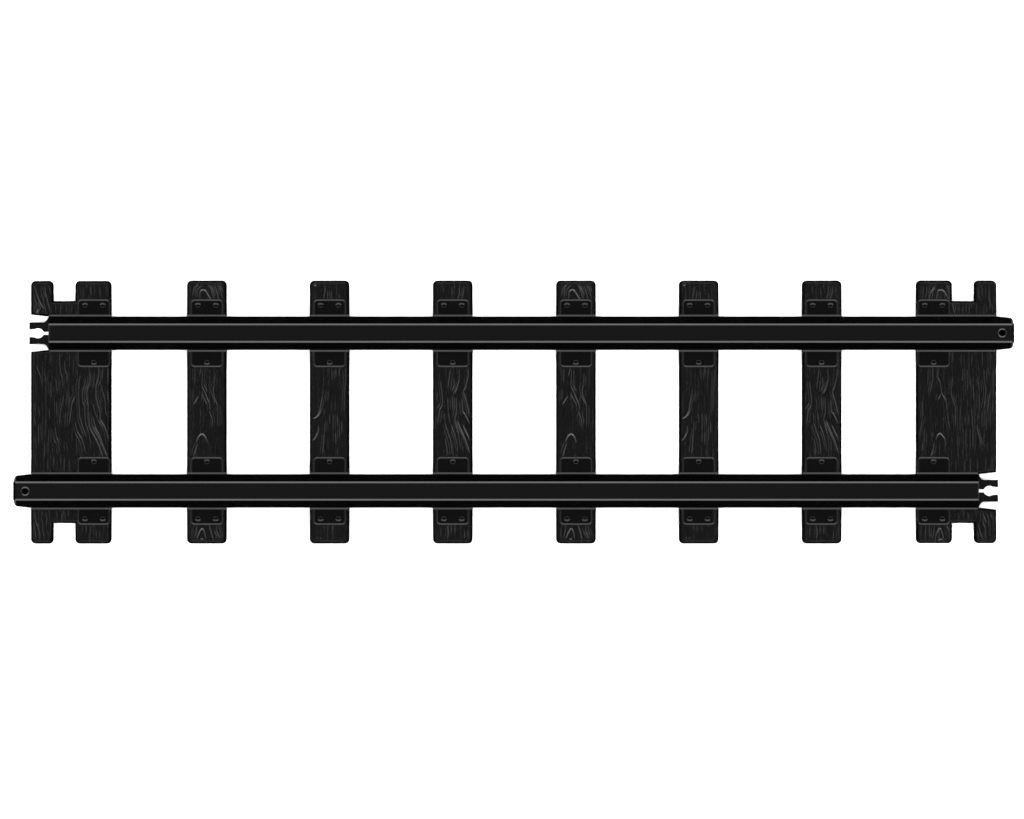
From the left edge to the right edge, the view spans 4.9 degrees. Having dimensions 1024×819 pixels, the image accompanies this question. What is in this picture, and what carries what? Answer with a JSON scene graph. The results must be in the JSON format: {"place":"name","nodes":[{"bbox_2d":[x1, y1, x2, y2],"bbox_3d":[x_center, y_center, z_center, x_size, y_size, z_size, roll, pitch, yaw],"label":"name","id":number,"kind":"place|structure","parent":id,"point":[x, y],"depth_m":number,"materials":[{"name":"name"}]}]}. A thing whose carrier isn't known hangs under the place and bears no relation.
{"place":"outdoors","nodes":[
{"label":"outdoors","id":0,"kind":"place"},
{"bbox_2d":[0,0,1023,818],"bbox_3d":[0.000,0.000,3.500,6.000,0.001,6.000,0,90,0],"label":"ground","id":1,"kind":"structure","parent":0,"point":[510,156],"depth_m":3.50,"materials":[{"name":"white paper"}]},
{"bbox_2d":[13,280,1013,543],"bbox_3d":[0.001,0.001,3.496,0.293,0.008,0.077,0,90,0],"label":"toy train track","id":2,"kind":"structure","parent":0,"point":[85,490],"depth_m":3.50,"materials":[{"name":"black plastic"}]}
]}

